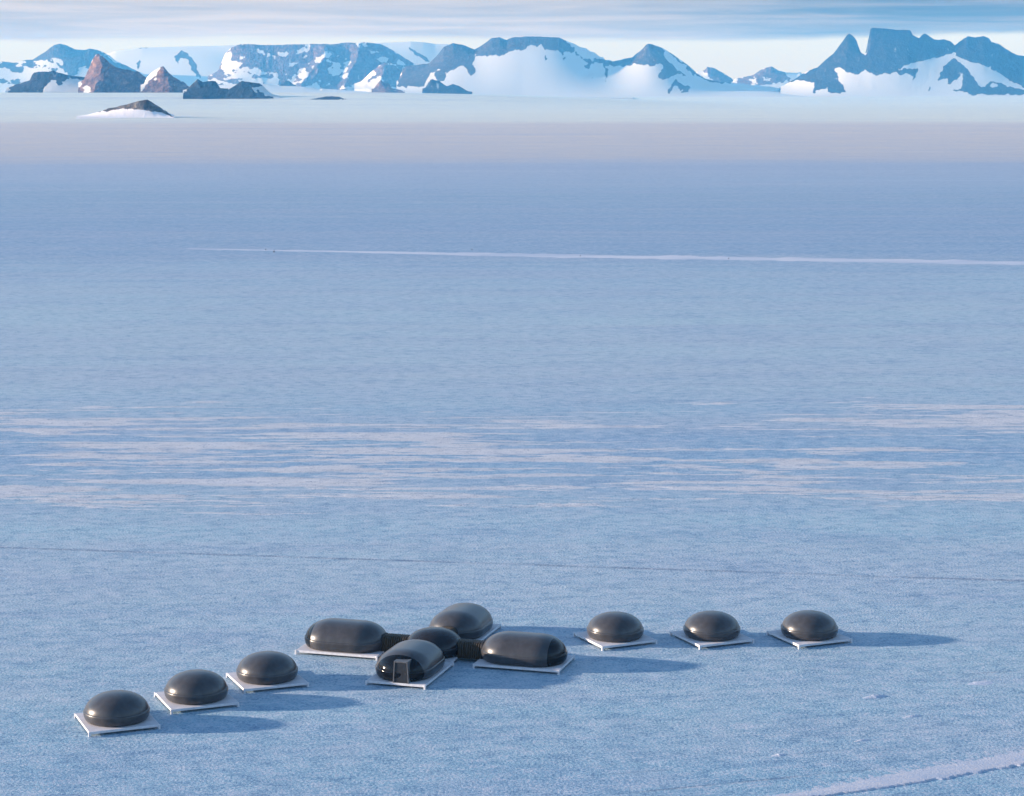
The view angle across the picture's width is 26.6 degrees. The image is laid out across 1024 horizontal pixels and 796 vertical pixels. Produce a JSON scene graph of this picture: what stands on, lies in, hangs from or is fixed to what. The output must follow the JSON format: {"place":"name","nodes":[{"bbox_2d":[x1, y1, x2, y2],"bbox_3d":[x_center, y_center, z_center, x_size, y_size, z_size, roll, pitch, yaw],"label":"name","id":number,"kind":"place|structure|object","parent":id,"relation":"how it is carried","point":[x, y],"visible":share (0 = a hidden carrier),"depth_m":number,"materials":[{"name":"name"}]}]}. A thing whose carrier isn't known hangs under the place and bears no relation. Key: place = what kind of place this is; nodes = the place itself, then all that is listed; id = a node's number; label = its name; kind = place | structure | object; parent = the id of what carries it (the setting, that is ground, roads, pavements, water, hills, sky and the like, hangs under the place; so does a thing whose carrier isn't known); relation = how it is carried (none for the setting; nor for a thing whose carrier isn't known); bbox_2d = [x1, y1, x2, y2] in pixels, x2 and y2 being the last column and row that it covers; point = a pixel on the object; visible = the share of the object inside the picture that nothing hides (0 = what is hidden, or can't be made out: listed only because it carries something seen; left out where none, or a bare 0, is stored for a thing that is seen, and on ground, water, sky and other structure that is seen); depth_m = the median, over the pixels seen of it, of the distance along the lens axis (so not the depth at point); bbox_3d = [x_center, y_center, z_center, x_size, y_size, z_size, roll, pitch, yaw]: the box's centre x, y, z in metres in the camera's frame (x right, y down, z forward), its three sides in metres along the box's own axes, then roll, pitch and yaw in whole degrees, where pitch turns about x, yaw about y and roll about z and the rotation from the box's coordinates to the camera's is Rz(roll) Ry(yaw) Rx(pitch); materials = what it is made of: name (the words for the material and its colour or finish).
{"place":"outdoors","nodes":[
{"label":"outdoors","id":0,"kind":"place"},
{"bbox_2d":[6,71,84,92],"bbox_3d":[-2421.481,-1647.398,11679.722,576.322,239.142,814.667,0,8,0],"label":"hill","id":1,"kind":"structure","parent":0,"point":[48,82],"depth_m":11435.87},
{"bbox_2d":[0,44,146,91],"bbox_3d":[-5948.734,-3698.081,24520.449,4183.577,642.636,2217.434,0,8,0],"label":"mountain","id":2,"kind":"structure","parent":0,"point":[63,59],"depth_m":24412.25,"materials":[{"name":"white snow"}]},
{"bbox_2d":[78,54,146,92],"bbox_3d":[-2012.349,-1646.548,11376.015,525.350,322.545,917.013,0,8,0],"label":"hill","id":3,"kind":"structure","parent":0,"point":[103,75],"depth_m":11155.24,"materials":[{"name":"brown stone"}]},
{"bbox_2d":[141,66,188,92],"bbox_3d":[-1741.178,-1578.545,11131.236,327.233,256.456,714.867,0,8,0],"label":"hill","id":4,"kind":"structure","parent":0,"point":[160,80],"depth_m":10960.20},
{"bbox_2d":[107,45,236,86],"bbox_3d":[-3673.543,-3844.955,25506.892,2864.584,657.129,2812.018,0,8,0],"label":"mountain","id":5,"kind":"structure","parent":0,"point":[189,66],"depth_m":25521.17,"materials":[{"name":"white snow"}]},
{"bbox_2d":[183,79,279,98],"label":"hill","id":6,"kind":"structure","parent":0,"point":[197,89],"depth_m":9887.57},
{"bbox_2d":[278,81,295,85],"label":"hill","id":7,"kind":"structure","parent":0,"point":[286,83],"depth_m":18572.00,"materials":[{"name":"grey stone"}]},
{"bbox_2d":[208,42,414,90],"bbox_3d":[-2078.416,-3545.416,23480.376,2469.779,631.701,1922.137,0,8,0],"label":"mountain","id":8,"kind":"structure","parent":0,"point":[343,66],"depth_m":23171.15,"materials":[{"name":"stone"}]},
{"bbox_2d":[312,96,347,99],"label":"hill","id":9,"kind":"structure","parent":0,"point":[330,98],"depth_m":9741.68,"materials":[{"name":"grey stone"}]},
{"bbox_2d":[354,63,400,91],"bbox_3d":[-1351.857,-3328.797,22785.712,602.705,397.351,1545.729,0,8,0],"label":"mountain","id":10,"kind":"structure","parent":0,"point":[390,73],"depth_m":22402.62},
{"bbox_2d":[372,80,404,92],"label":"hill","id":11,"kind":"structure","parent":0,"point":[381,87],"depth_m":17316.69,"materials":[{"name":"white snow"}]},
{"bbox_2d":[375,41,448,64],"bbox_3d":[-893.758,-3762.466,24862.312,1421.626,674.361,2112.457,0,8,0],"label":"mountain","id":12,"kind":"structure","parent":0,"point":[417,53],"depth_m":24811.66,"materials":[{"name":"white snow"}]},
{"bbox_2d":[218,84,632,98],"bbox_3d":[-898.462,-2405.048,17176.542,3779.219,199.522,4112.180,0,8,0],"label":"snow slope","id":13,"kind":"structure","parent":0,"point":[273,88],"depth_m":17206.48,"materials":[{"name":"snow"}]},
{"bbox_2d":[422,79,471,93],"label":"hill","id":14,"kind":"structure","parent":0,"point":[435,86],"depth_m":16714.99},
{"bbox_2d":[0,92,1023,795],"bbox_3d":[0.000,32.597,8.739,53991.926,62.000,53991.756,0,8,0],"label":"snow plain","id":15,"kind":"structure","parent":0,"point":[224,448],"depth_m":412.57,"materials":[{"name":"white snow"}]},
{"bbox_2d":[74,713,160,736],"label":"deck","id":16,"kind":"structure","parent":15,"relation":"on","point":[150,721],"depth_m":220.42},
{"bbox_2d":[83,690,149,726],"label":"round pod","id":17,"kind":"object","parent":16,"relation":"on","point":[116,708],"visible":1,"depth_m":220.57,"materials":[{"name":"grey"}]},
{"bbox_2d":[76,100,173,118],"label":"rock outcrop","id":18,"kind":"object","parent":15,"relation":"on","point":[144,109],"visible":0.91,"depth_m":5115.42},
{"bbox_2d":[154,691,238,714],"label":"deck","id":19,"kind":"structure","parent":15,"relation":"on","point":[227,700],"depth_m":228.45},
{"bbox_2d":[164,669,227,704],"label":"round pod","id":20,"kind":"object","parent":19,"relation":"on","point":[195,687],"visible":1,"depth_m":228.51,"materials":[{"name":"grey"}]},
{"bbox_2d":[226,672,308,693],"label":"deck","id":21,"kind":"structure","parent":15,"relation":"on","point":[298,680],"depth_m":236.18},
{"bbox_2d":[236,651,297,684],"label":"round pod","id":22,"kind":"object","parent":21,"relation":"on","point":[266,667],"visible":1,"depth_m":236.21,"materials":[{"name":"grey"}]},
{"bbox_2d":[295,644,383,660],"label":"long deck","id":23,"kind":"structure","parent":15,"relation":"on","point":[304,648],"depth_m":249.38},
{"bbox_2d":[304,618,385,652],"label":"long pod","id":24,"kind":"object","parent":23,"relation":"on","point":[345,635],"visible":0.98,"depth_m":249.63,"materials":[{"name":"grey"}]},
{"bbox_2d":[304,620,319,647],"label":"end window","id":25,"kind":"structure","parent":24,"relation":"in","point":[307,637],"depth_m":251.34,"materials":[{"name":"glass"}]},
{"bbox_2d":[365,662,453,689],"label":"long deck","id":26,"kind":"structure","parent":15,"relation":"on","point":[376,678],"depth_m":237.50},
{"bbox_2d":[375,639,444,683],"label":"long pod","id":27,"kind":"object","parent":26,"relation":"on","point":[409,661],"visible":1,"depth_m":237.76,"materials":[{"name":"grey"}]},
{"bbox_2d":[376,655,423,681],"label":"end window","id":28,"kind":"structure","parent":27,"relation":"in","point":[384,669],"depth_m":237.04,"materials":[{"name":"glass"}]},
{"bbox_2d":[393,659,410,683],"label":"door","id":29,"kind":"structure","parent":27,"relation":"in","point":[402,666],"depth_m":236.29,"materials":[{"name":"grey metal"}]},
{"bbox_2d":[445,657,457,661],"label":"hub deck","id":30,"kind":"structure","parent":15,"relation":"on","point":[452,659],"depth_m":246.30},
{"bbox_2d":[381,632,409,651],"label":"bellows tunnel","id":31,"kind":"structure","parent":30,"relation":"on","point":[389,640],"depth_m":249.77,"materials":[{"name":"black rubber"}]},
{"bbox_2d":[407,626,460,658],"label":"hub pod","id":32,"kind":"object","parent":30,"relation":"on","point":[443,639],"visible":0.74,"depth_m":247.14,"materials":[{"name":"black plastic"}]},
{"bbox_2d":[443,626,457,633],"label":"bellows tunnel","id":33,"kind":"structure","parent":30,"relation":"on","point":[454,629],"depth_m":253.76,"materials":[{"name":"black rubber"}]},
{"bbox_2d":[454,638,485,659],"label":"bellows tunnel","id":34,"kind":"structure","parent":30,"relation":"on","point":[469,648],"depth_m":247.02,"materials":[{"name":"black rubber"}]},
{"bbox_2d":[474,624,500,639],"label":"long deck","id":35,"kind":"structure","parent":15,"relation":"on","point":[491,630],"depth_m":259.19,"materials":[{"name":"white metal"}]},
{"bbox_2d":[429,603,492,639],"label":"long pod","id":36,"kind":"object","parent":35,"relation":"on","point":[472,621],"visible":0.87,"depth_m":255.75,"materials":[{"name":"grey"}]},
{"bbox_2d":[472,655,574,674],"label":"long deck","id":37,"kind":"structure","parent":15,"relation":"on","point":[482,662],"depth_m":243.44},
{"bbox_2d":[481,631,567,666],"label":"long pod","id":38,"kind":"object","parent":37,"relation":"on","point":[520,648],"visible":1,"depth_m":243.61,"materials":[{"name":"grey"}]},
{"bbox_2d":[547,637,567,666],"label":"end window","id":39,"kind":"structure","parent":38,"relation":"in","point":[557,653],"depth_m":243.49,"materials":[{"name":"black glass"}]},
{"bbox_2d":[188,248,1023,264],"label":"snow track","id":40,"kind":"structure","parent":15,"relation":"on","point":[950,261],"depth_m":850.69,"materials":[{"name":"white snow"}]},
{"bbox_2d":[573,631,656,650],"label":"deck","id":41,"kind":"structure","parent":15,"relation":"on","point":[644,638],"depth_m":254.37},
{"bbox_2d":[587,611,643,642],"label":"round pod","id":42,"kind":"object","parent":41,"relation":"on","point":[615,626],"visible":1,"depth_m":254.35,"materials":[{"name":"grey"}]},
{"bbox_2d":[670,630,753,649],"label":"deck","id":43,"kind":"structure","parent":15,"relation":"on","point":[741,638],"depth_m":254.84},
{"bbox_2d":[683,610,740,641],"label":"round pod","id":44,"kind":"object","parent":43,"relation":"on","point":[712,626],"visible":1,"depth_m":254.79,"materials":[{"name":"grey"}]},
{"bbox_2d":[767,630,852,648],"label":"deck","id":45,"kind":"structure","parent":15,"relation":"on","point":[838,637],"depth_m":255.18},
{"bbox_2d":[781,610,837,640],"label":"round pod","id":46,"kind":"object","parent":45,"relation":"on","point":[807,625],"visible":1,"depth_m":255.00,"materials":[{"name":"grey"}]},
{"bbox_2d":[864,694,885,698],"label":"snow drift","id":47,"kind":"object","parent":15,"relation":"on","point":[876,696],"visible":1,"depth_m":232.61,"materials":[{"name":"white snow"}]},
{"bbox_2d":[764,746,1023,795],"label":"snow bank","id":48,"kind":"structure","parent":15,"relation":"on","point":[903,777],"depth_m":206.08,"materials":[{"name":"white snow"}]},
{"bbox_2d":[902,715,921,717],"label":"snow drift","id":49,"kind":"object","parent":15,"relation":"on","point":[910,716],"visible":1,"depth_m":225.35,"materials":[{"name":"white snow"}]},
{"bbox_2d":[966,681,992,684],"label":"snow drift","id":50,"kind":"object","parent":15,"relation":"on","point":[982,683],"visible":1,"depth_m":238.06,"materials":[{"name":"white snow"}]},
{"bbox_2d":[0,0,1023,79],"label":"sky","id":51,"kind":"structure","parent":0,"point":[735,38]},
{"bbox_2d":[397,36,812,96],"bbox_3d":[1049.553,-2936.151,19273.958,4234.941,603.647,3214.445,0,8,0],"label":"mountain","id":52,"kind":"structure","parent":0,"point":[541,66],"depth_m":19070.80,"materials":[{"name":"white snow"}]},
{"bbox_2d":[696,67,733,81],"bbox_3d":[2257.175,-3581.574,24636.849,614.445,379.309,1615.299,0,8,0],"label":"mountain","id":53,"kind":"structure","parent":0,"point":[711,73],"depth_m":24416.96,"materials":[{"name":"stone"}]},
{"bbox_2d":[732,67,801,87],"bbox_3d":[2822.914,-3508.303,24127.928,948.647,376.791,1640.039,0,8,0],"label":"mountain","id":54,"kind":"structure","parent":0,"point":[771,77],"depth_m":23802.10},
{"bbox_2d":[779,28,1023,96],"bbox_3d":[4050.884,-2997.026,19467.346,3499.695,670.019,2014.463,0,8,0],"label":"mountain","id":55,"kind":"structure","parent":0,"point":[897,63],"depth_m":19227.33,"materials":[{"name":"stone"}]}
]}

